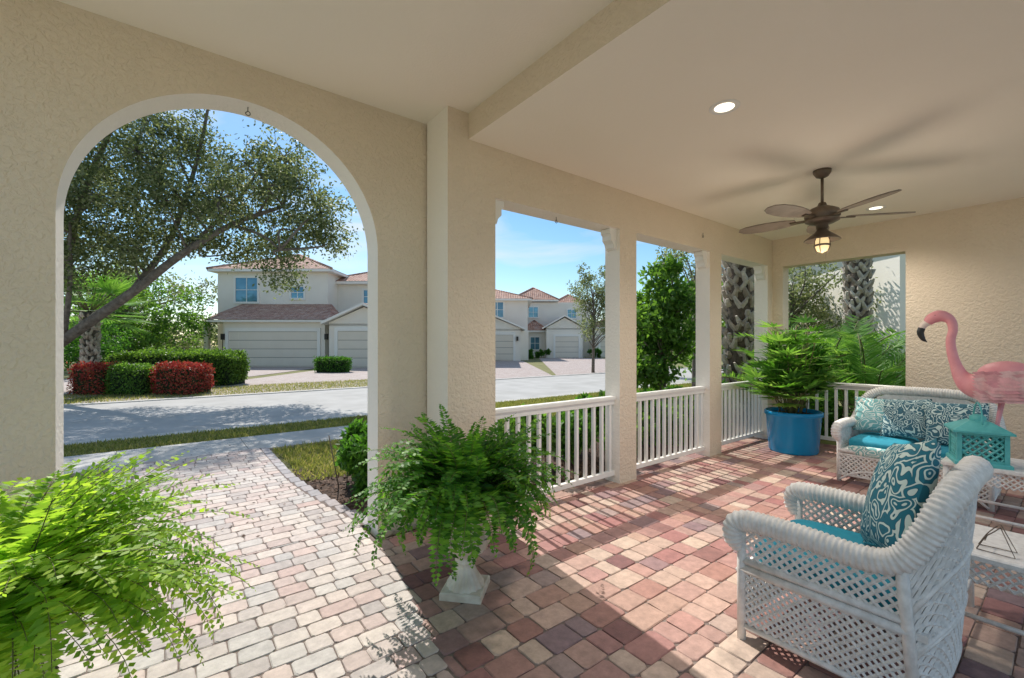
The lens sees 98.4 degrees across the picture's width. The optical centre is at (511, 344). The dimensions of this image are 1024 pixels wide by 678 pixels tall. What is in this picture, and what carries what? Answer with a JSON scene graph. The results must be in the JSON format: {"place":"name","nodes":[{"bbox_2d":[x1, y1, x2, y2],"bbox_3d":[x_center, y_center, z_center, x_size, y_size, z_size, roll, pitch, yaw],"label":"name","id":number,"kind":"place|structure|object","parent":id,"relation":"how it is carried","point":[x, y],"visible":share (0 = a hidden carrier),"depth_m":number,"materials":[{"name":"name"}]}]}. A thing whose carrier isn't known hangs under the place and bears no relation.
{"place":"outdoors","nodes":[
{"label":"outdoors","id":0,"kind":"place"},
{"bbox_2d":[64,367,313,398],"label":"driveway","id":1,"kind":"structure","parent":0,"point":[255,371],"depth_m":25.89,"materials":[{"name":"grey concrete"}]},
{"bbox_2d":[64,307,133,370],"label":"background tree","id":2,"kind":"object","parent":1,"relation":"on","point":[106,348],"visible":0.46,"depth_m":20.72,"materials":[{"name":"green plant"}]},
{"bbox_2d":[64,262,154,368],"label":"palm tree","id":3,"kind":"object","parent":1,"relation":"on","point":[89,347],"visible":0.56,"depth_m":15.20,"materials":[{"name":"green plant"}]},
{"bbox_2d":[64,423,367,475],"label":"sidewalk","id":4,"kind":"structure","parent":0,"point":[269,441],"depth_m":6.51,"materials":[{"name":"concrete"}]},
{"bbox_2d":[74,368,367,403],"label":"driveway","id":5,"kind":"structure","parent":0,"point":[352,374],"depth_m":19.35,"materials":[{"name":"grey concrete"}]},
{"bbox_2d":[53,448,453,677],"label":"paver walkway","id":6,"kind":"structure","parent":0,"point":[311,606],"depth_m":2.63,"materials":[{"name":"beige brick"}]},
{"bbox_2d":[0,447,262,677],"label":"fern","id":7,"kind":"object","parent":6,"relation":"on","point":[73,552],"visible":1,"depth_m":1.47,"materials":[{"name":"plant"}]},
{"bbox_2d":[0,0,426,538],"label":"arch wall","id":8,"kind":"structure","parent":6,"relation":"on","point":[77,85],"depth_m":2.58,"materials":[{"name":"paint"}]},
{"bbox_2d":[56,0,1023,239],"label":"porch ceiling","id":9,"kind":"structure","parent":8,"relation":"on","point":[920,103],"depth_m":2.92,"materials":[{"name":"beige paint"}]},
{"bbox_2d":[709,99,739,114],"bbox_3d":[1.487,-1.666,3.096,0.200,0.028,0.200,0,0,-38],"label":"recessed light","id":10,"kind":"object","parent":9,"relation":"attached to","point":[723,107],"visible":0.99,"depth_m":3.09,"materials":[{"name":"white paint"}]},
{"bbox_2d":[739,167,915,253],"bbox_3d":[2.919,-1.230,4.260,1.443,0.860,1.405,0,0,-38],"label":"ceiling fan","id":11,"kind":"object","parent":9,"relation":"hanging from","point":[820,217],"visible":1,"depth_m":4.16,"materials":[{"name":"brown metal"}]},
{"bbox_2d":[865,205,886,210],"bbox_3d":[4.433,-1.666,5.385,0.200,0.028,0.200,0,0,-38],"label":"recessed light","id":12,"kind":"object","parent":9,"relation":"attached to","point":[873,208],"visible":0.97,"depth_m":5.39,"materials":[{"name":"white paint"}]},
{"bbox_2d":[143,441,320,536],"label":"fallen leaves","id":13,"kind":"object","parent":6,"relation":"on","point":[237,497],"visible":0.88,"depth_m":4.24,"materials":[{"name":"brown plant"}]},
{"bbox_2d":[64,383,691,456],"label":"verge grass","id":14,"kind":"structure","parent":0,"point":[173,439],"depth_m":7.56,"materials":[{"name":"green plant"}]},
{"bbox_2d":[64,368,723,441],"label":"road","id":15,"kind":"structure","parent":0,"point":[94,421],"depth_m":10.68,"materials":[{"name":"grey asphalt"}]},
{"bbox_2d":[64,368,691,445],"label":"kerb","id":16,"kind":"structure","parent":15,"relation":"on","point":[176,432],"depth_m":11.46,"materials":[{"name":"concrete"}]},
{"bbox_2d":[64,109,726,345],"label":"sky","id":17,"kind":"structure","parent":0,"point":[543,255],"materials":[{"name":"blue"}]},
{"bbox_2d":[64,346,853,539],"bbox_3d":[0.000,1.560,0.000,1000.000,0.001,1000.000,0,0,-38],"label":"ground","id":18,"kind":"structure","parent":0,"point":[538,363],"depth_m":12.02,"materials":[{"name":"green plant"}]},
{"bbox_2d":[66,359,123,394],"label":"red bush","id":19,"kind":"object","parent":18,"relation":"on","point":[86,378],"visible":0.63,"depth_m":13.45,"materials":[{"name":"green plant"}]},
{"bbox_2d":[100,359,158,395],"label":"box bush","id":20,"kind":"object","parent":18,"relation":"on","point":[125,378],"visible":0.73,"depth_m":13.40,"materials":[{"name":"green plant"}]},
{"bbox_2d":[64,272,217,361],"bbox_3d":[-23.777,-1.530,26.981,8.139,6.204,8.179,0,0,1],"label":"background tree","id":21,"kind":"object","parent":18,"relation":"on","point":[138,341],"visible":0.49,"depth_m":27.13,"materials":[{"name":"green plant"}]},
{"bbox_2d":[64,258,217,351],"bbox_3d":[-27.755,-2.426,31.771,10.143,9.289,10.785,0,0,-5],"label":"background tree","id":22,"kind":"object","parent":18,"relation":"on","point":[177,332],"visible":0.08,"depth_m":33.11,"materials":[{"name":"green plant"}]},
{"bbox_2d":[134,343,206,350],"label":"background tree","id":23,"kind":"object","parent":18,"relation":"on","point":[152,347],"visible":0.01,"depth_m":21.53,"materials":[{"name":"green plant"}]},
{"bbox_2d":[104,347,250,385],"bbox_3d":[-12.789,0.867,17.009,5.102,1.561,1.776,0,0,1],"label":"trimmed hedge","id":24,"kind":"object","parent":18,"relation":"on","point":[230,366],"visible":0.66,"depth_m":16.45,"materials":[{"name":"green plant"}]},
{"bbox_2d":[149,360,215,395],"bbox_3d":[-10.288,1.065,13.905,1.683,1.206,1.476,0,0,7],"label":"red bush","id":25,"kind":"object","parent":18,"relation":"on","point":[180,378],"visible":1,"depth_m":13.45,"materials":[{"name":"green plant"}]},
{"bbox_2d":[64,109,363,346],"bbox_3d":[-10.538,-4.089,12.927,12.397,11.436,6.202,0,0,-3],"label":"oak tree","id":26,"kind":"object","parent":18,"relation":"on","point":[286,180],"visible":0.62,"depth_m":12.52,"materials":[{"name":"green plant"}]},
{"bbox_2d":[64,379,367,403],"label":"lawn grass","id":27,"kind":"structure","parent":18,"relation":"on","point":[214,389],"depth_m":14.51,"materials":[{"name":"green plant"}]},
{"bbox_2d":[203,254,367,367],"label":"townhouse","id":28,"kind":"structure","parent":18,"relation":"on","point":[326,314],"depth_m":30.23,"materials":[{"name":"paint"}]},
{"bbox_2d":[222,278,367,350],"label":"windows","id":29,"kind":"structure","parent":28,"relation":"in","point":[240,282],"depth_m":32.57,"materials":[{"name":"blue glass"}]},
{"bbox_2d":[229,331,367,366],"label":"garage doors","id":30,"kind":"structure","parent":28,"relation":"in","point":[262,348],"depth_m":29.95,"materials":[{"name":"paint"}]},
{"bbox_2d":[313,355,352,372],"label":"foundation hedge","id":31,"kind":"object","parent":18,"relation":"on","point":[331,364],"visible":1,"depth_m":24.10,"materials":[{"name":"green plant"}]},
{"bbox_2d":[69,314,724,350],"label":"distant trees","id":32,"kind":"object","parent":18,"relation":"on","point":[213,336],"visible":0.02,"depth_m":84.41,"materials":[{"name":"green plant"}]},
{"bbox_2d":[89,422,747,536],"bbox_3d":[-0.708,1.533,5.822,12.000,0.140,3.520,0,0,-38],"label":"mulch bed","id":33,"kind":"object","parent":18,"relation":"on","point":[331,489],"visible":0.06,"depth_m":5.01,"materials":[{"name":"brown soil"}]},
{"bbox_2d":[328,418,367,497],"bbox_3d":[-1.609,1.261,4.714,0.695,0.852,1.089,0,0,-38],"label":"garden shrub","id":34,"kind":"object","parent":33,"relation":"on","point":[354,440],"visible":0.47,"depth_m":4.41,"materials":[{"name":"green plant"}]},
{"bbox_2d":[499,403,555,463],"bbox_3d":[0.074,1.142,5.318,0.964,0.818,1.190,0,0,-16],"label":"garden shrub","id":35,"kind":"object","parent":33,"relation":"on","point":[533,432],"visible":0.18,"depth_m":5.02,"materials":[{"name":"green plant"}]},
{"bbox_2d":[545,391,604,471],"bbox_3d":[0.785,1.096,5.756,0.982,0.910,1.606,0,0,12],"label":"garden shrub","id":36,"kind":"object","parent":33,"relation":"on","point":[584,396],"visible":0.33,"depth_m":5.15,"materials":[{"name":"green plant"}]},
{"bbox_2d":[588,390,655,454],"bbox_3d":[1.527,1.116,6.237,1.128,0.993,0.842,0,0,-38],"label":"garden shrub","id":37,"kind":"object","parent":33,"relation":"on","point":[601,393],"visible":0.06,"depth_m":6.12,"materials":[{"name":"green plant"}]},
{"bbox_2d":[604,389,667,448],"bbox_3d":[1.903,1.192,6.864,1.116,1.048,0.833,0,0,16],"label":"garden shrub","id":38,"kind":"object","parent":33,"relation":"on","point":[654,419],"visible":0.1,"depth_m":6.68,"materials":[{"name":"green plant"}]},
{"bbox_2d":[636,387,667,405],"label":"garden shrub","id":39,"kind":"object","parent":33,"relation":"on","point":[647,389],"visible":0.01,"depth_m":8.88,"materials":[{"name":"green plant"}]},
{"bbox_2d":[663,383,683,402],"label":"garden shrub","id":40,"kind":"object","parent":33,"relation":"on","point":[668,386],"visible":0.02,"depth_m":9.29,"materials":[{"name":"green plant"}]},
{"bbox_2d":[661,395,693,445],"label":"garden shrub","id":41,"kind":"object","parent":33,"relation":"on","point":[678,421],"visible":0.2,"depth_m":6.81,"materials":[{"name":"green plant"}]},
{"bbox_2d":[672,378,727,435],"bbox_3d":[3.437,1.152,7.750,1.163,1.119,0.895,0,0,-38],"label":"garden shrub","id":42,"kind":"object","parent":33,"relation":"on","point":[723,381],"visible":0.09,"depth_m":7.50,"materials":[{"name":"green plant"}]},
{"bbox_2d":[495,289,533,360],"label":"townhouse","id":43,"kind":"structure","parent":18,"relation":"on","point":[511,326],"depth_m":43.00,"materials":[{"name":"paint"}]},
{"bbox_2d":[495,302,502,316],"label":"windows","id":44,"kind":"structure","parent":43,"relation":"in","point":[500,304],"depth_m":44.98,"materials":[{"name":"blue glass"}]},
{"bbox_2d":[495,335,512,359],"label":"garage doors","id":45,"kind":"structure","parent":43,"relation":"in","point":[503,343],"depth_m":40.94,"materials":[{"name":"paint"}]},
{"bbox_2d":[528,348,533,358],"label":"foundation shrub","id":46,"kind":"object","parent":18,"relation":"on","point":[530,354],"visible":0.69,"depth_m":45.73,"materials":[{"name":"green plant"}]},
{"bbox_2d":[534,348,551,357],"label":"foundation shrub","id":47,"kind":"object","parent":18,"relation":"on","point":[542,353],"visible":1,"depth_m":48.69,"materials":[{"name":"green plant"}]},
{"bbox_2d":[519,287,638,357],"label":"townhouse","id":48,"kind":"structure","parent":18,"relation":"on","point":[553,328],"depth_m":52.00,"materials":[{"name":"paint"}]},
{"bbox_2d":[529,307,575,348],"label":"windows","id":49,"kind":"structure","parent":48,"relation":"in","point":[534,340],"depth_m":53.97,"materials":[{"name":"blue glass"}]},
{"bbox_2d":[555,337,604,356],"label":"garage doors","id":50,"kind":"structure","parent":48,"relation":"in","point":[564,346],"depth_m":49.97,"materials":[{"name":"paint"}]},
{"bbox_2d":[587,348,601,357],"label":"foundation shrub","id":51,"kind":"object","parent":18,"relation":"on","point":[598,352],"visible":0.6,"depth_m":48.92,"materials":[{"name":"green plant"}]},
{"bbox_2d":[636,252,695,390],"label":"broadleaf tree","id":52,"kind":"object","parent":18,"relation":"on","point":[661,319],"visible":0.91,"depth_m":10.60,"materials":[{"name":"green plant"}]},
{"bbox_2d":[637,246,724,386],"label":"slender tree","id":53,"kind":"object","parent":18,"relation":"on","point":[691,274],"visible":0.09,"depth_m":15.44,"materials":[{"name":"green plant"}]},
{"bbox_2d":[673,273,793,380],"bbox_3d":[8.517,-0.744,17.382,4.287,4.775,4.437,0,0,-38],"label":"background tree","id":54,"kind":"object","parent":18,"relation":"on","point":[688,364],"visible":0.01,"depth_m":17.47,"materials":[{"name":"green plant"}]},
{"bbox_2d":[721,260,753,420],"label":"palm tree","id":55,"kind":"object","parent":18,"relation":"on","point":[737,305],"visible":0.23,"depth_m":8.99,"materials":[{"name":"grey plant"}]},
{"bbox_2d":[691,347,881,403],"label":"areca palm","id":56,"kind":"object","parent":18,"relation":"on","point":[836,352],"visible":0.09,"depth_m":8.12,"materials":[{"name":"green plant"}]},
{"bbox_2d":[723,262,887,339],"bbox_3d":[11.914,-1.529,19.125,6.368,6.196,6.417,0,0,-2],"label":"background tree","id":57,"kind":"object","parent":18,"relation":"on","point":[801,300],"visible":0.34,"depth_m":18.42,"materials":[{"name":"green plant"}]},
{"bbox_2d":[728,324,905,412],"bbox_3d":[6.249,0.415,7.664,4.596,2.104,4.886,0,0,26],"label":"areca palm","id":58,"kind":"object","parent":18,"relation":"on","point":[892,366],"visible":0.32,"depth_m":7.47,"materials":[{"name":"green plant"}]},
{"bbox_2d":[796,394,844,419],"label":"garden shrub","id":59,"kind":"object","parent":18,"relation":"on","point":[812,406],"visible":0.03,"depth_m":7.33,"materials":[{"name":"green plant"}]},
{"bbox_2d":[743,314,905,413],"bbox_3d":[6.408,0.374,8.853,5.178,2.238,4.982,0,0,-38],"label":"areca palm","id":60,"kind":"object","parent":18,"relation":"on","point":[842,343],"visible":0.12,"depth_m":8.31,"materials":[{"name":"green plant"}]},
{"bbox_2d":[811,394,854,440],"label":"garden shrub","id":61,"kind":"object","parent":18,"relation":"on","point":[830,413],"visible":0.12,"depth_m":7.25,"materials":[{"name":"green plant"}]},
{"bbox_2d":[788,254,905,371],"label":"walls","id":62,"kind":"structure","parent":18,"relation":"on","point":[890,280],"depth_m":16.14,"materials":[{"name":"white paint"}]},
{"bbox_2d":[841,258,876,400],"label":"palm tree","id":63,"kind":"object","parent":18,"relation":"on","point":[858,301],"visible":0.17,"depth_m":11.99,"materials":[{"name":"grey plant"}]},
{"bbox_2d":[772,197,1023,459],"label":"end wall","id":64,"kind":"structure","parent":18,"relation":"on","point":[965,267],"depth_m":5.45,"materials":[{"name":"paint"}]},
{"bbox_2d":[797,382,905,440],"bbox_3d":[4.800,0.995,6.446,0.080,0.860,1.470,0,0,-38],"label":"porch railing","id":65,"kind":"object","parent":64,"relation":"attached to","point":[857,387],"visible":0.2,"depth_m":6.48,"materials":[{"name":"white paint"}]},
{"bbox_2d":[273,395,693,480],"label":"lawn grass","id":66,"kind":"structure","parent":0,"point":[293,455],"depth_m":5.92,"materials":[{"name":"green plant"}]},
{"bbox_2d":[495,361,551,378],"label":"driveway","id":67,"kind":"structure","parent":0,"point":[510,369],"depth_m":25.92,"materials":[{"name":"grey concrete"}]},
{"bbox_2d":[539,358,669,374],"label":"driveway","id":68,"kind":"structure","parent":0,"point":[562,366],"depth_m":32.01,"materials":[{"name":"grey concrete"}]},
{"bbox_2d":[567,262,604,372],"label":"slender tree","id":69,"kind":"object","parent":68,"relation":"on","point":[593,301],"visible":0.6,"depth_m":24.00,"materials":[{"name":"green plant"}]},
{"bbox_2d":[341,436,1023,677],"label":"paver porch floor","id":70,"kind":"structure","parent":0,"point":[636,577],"depth_m":2.70,"materials":[{"name":"red brick"}]},
{"bbox_2d":[343,404,578,604],"bbox_3d":[-0.281,0.945,2.640,1.334,1.110,1.431,0,0,-8],"label":"fern urn","id":71,"kind":"object","parent":70,"relation":"on","point":[462,492],"visible":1,"depth_m":2.43,"materials":[{"name":"stone"}]},
{"bbox_2d":[427,106,494,525],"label":"corner column","id":72,"kind":"structure","parent":70,"relation":"on","point":[460,277],"depth_m":3.59,"materials":[{"name":"paint"}]},
{"bbox_2d":[495,200,503,223],"bbox_3d":[-0.156,-1.127,3.861,0.122,0.234,0.120,0,0,-38],"label":"corbel","id":73,"kind":"object","parent":72,"relation":"attached to","point":[499,206],"visible":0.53,"depth_m":3.81,"materials":[{"name":"white paint"}]},
{"bbox_2d":[495,148,771,267],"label":"header beam","id":74,"kind":"structure","parent":72,"relation":"attached to","point":[525,186],"depth_m":4.67,"materials":[{"name":"paint"}]},
{"bbox_2d":[605,229,635,483],"bbox_3d":[1.211,0.155,4.917,0.290,2.789,0.200,0,0,-38],"label":"porch post","id":75,"kind":"object","parent":70,"relation":"on","point":[620,323],"visible":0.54,"depth_m":4.83,"materials":[{"name":"paint"}]},
{"bbox_2d":[495,396,615,501],"bbox_3d":[0.454,0.995,4.319,1.640,0.860,0.080,0,0,-38],"label":"porch railing","id":76,"kind":"object","parent":75,"relation":"attached to","point":[549,408],"visible":0.71,"depth_m":4.40,"materials":[{"name":"white paint"}]},
{"bbox_2d":[601,228,616,251],"bbox_3d":[1.050,-1.127,4.793,0.122,0.234,0.120,0,0,-38],"label":"corbel","id":77,"kind":"object","parent":75,"relation":"attached to","point":[609,238],"visible":1,"depth_m":4.77,"materials":[{"name":"white paint"}]},
{"bbox_2d":[636,386,705,468],"bbox_3d":[1.957,0.995,5.481,1.580,0.860,0.080,0,0,-38],"label":"porch railing","id":78,"kind":"object","parent":75,"relation":"attached to","point":[658,395],"visible":0.84,"depth_m":5.47,"materials":[{"name":"white paint"}]},
{"bbox_2d":[696,251,720,456],"bbox_3d":[2.698,0.155,6.067,0.310,2.789,0.200,0,0,-38],"label":"porch post","id":79,"kind":"object","parent":70,"relation":"on","point":[708,327],"visible":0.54,"depth_m":5.97,"materials":[{"name":"paint"}]},
{"bbox_2d":[694,250,706,269],"bbox_3d":[2.530,-1.127,5.936,0.122,0.234,0.120,0,0,-38],"label":"corbel","id":80,"kind":"object","parent":79,"relation":"attached to","point":[700,259],"visible":1,"depth_m":5.92,"materials":[{"name":"white paint"}]},
{"bbox_2d":[754,266,771,438],"bbox_3d":[4.039,0.155,7.103,0.179,2.789,0.200,0,0,-38],"label":"porch post","id":81,"kind":"object","parent":70,"relation":"on","point":[763,300],"visible":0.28,"depth_m":7.03,"materials":[{"name":"paint"}]},
{"bbox_2d":[721,380,762,444],"bbox_3d":[3.401,0.995,6.597,1.450,0.860,0.080,0,0,-38],"label":"porch railing","id":82,"kind":"object","parent":81,"relation":"attached to","point":[735,413],"visible":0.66,"depth_m":6.56,"materials":[{"name":"white paint"}]},
{"bbox_2d":[754,265,764,280],"bbox_3d":[3.922,-1.127,7.013,0.122,0.234,0.120,0,0,-38],"label":"corbel","id":83,"kind":"object","parent":81,"relation":"attached to","point":[759,272],"visible":1,"depth_m":6.99,"materials":[{"name":"white paint"}]},
{"bbox_2d":[735,313,860,455],"bbox_3d":[3.929,0.522,6.200,1.602,1.955,1.491,0,0,-38],"label":"potted palm","id":84,"kind":"object","parent":70,"relation":"on","point":[793,427],"visible":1,"depth_m":5.98,"materials":[{"name":"green plant"}]},
{"bbox_2d":[722,437,993,677],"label":"wicker armchair","id":85,"kind":"object","parent":70,"relation":"on","point":[898,562],"visible":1,"depth_m":1.89,"materials":[{"name":"white wicker"}]},
{"bbox_2d":[831,386,1006,511],"bbox_3d":[4.251,0.989,4.650,0.932,1.025,1.279,0,0,-38],"label":"wicker loveseat","id":86,"kind":"object","parent":70,"relation":"on","point":[891,415],"visible":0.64,"depth_m":4.74,"materials":[{"name":"white wicker"}]},
{"bbox_2d":[848,445,942,468],"bbox_3d":[4.008,1.140,4.463,0.220,0.120,1.000,0,0,-38],"label":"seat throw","id":87,"kind":"object","parent":86,"relation":"attached to","point":[871,452],"visible":0.2,"depth_m":4.64,"materials":[{"name":"fabric"}]},
{"bbox_2d":[917,310,1023,425],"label":"flamingo statue","id":88,"kind":"object","parent":70,"relation":"on","point":[1000,383],"visible":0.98,"depth_m":3.55,"materials":[{"name":"pink plastic"}]},
{"bbox_2d":[941,456,1023,527],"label":"wicker end table","id":89,"kind":"object","parent":70,"relation":"on","point":[1016,464],"visible":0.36,"depth_m":3.39,"materials":[{"name":"white wicker"}]},
{"bbox_2d":[944,402,1016,470],"bbox_3d":[3.733,0.708,3.542,0.340,0.484,0.340,0,0,35],"label":"lantern","id":90,"kind":"object","parent":89,"relation":"on","point":[977,427],"visible":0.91,"depth_m":3.46,"materials":[{"name":"teal metal"}]},
{"bbox_2d":[964,524,1023,635],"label":"wicker side table","id":91,"kind":"object","parent":70,"relation":"on","point":[996,539],"visible":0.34,"depth_m":2.17,"materials":[{"name":"white wicker"}]},
{"bbox_2d":[976,525,1017,558],"bbox_3d":[2.401,0.963,2.191,0.105,0.129,0.134,0,0,-38],"label":"wire plate stand","id":92,"kind":"object","parent":91,"relation":"on","point":[984,538],"visible":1,"depth_m":2.19,"materials":[{"name":"grey metal"}]}
]}

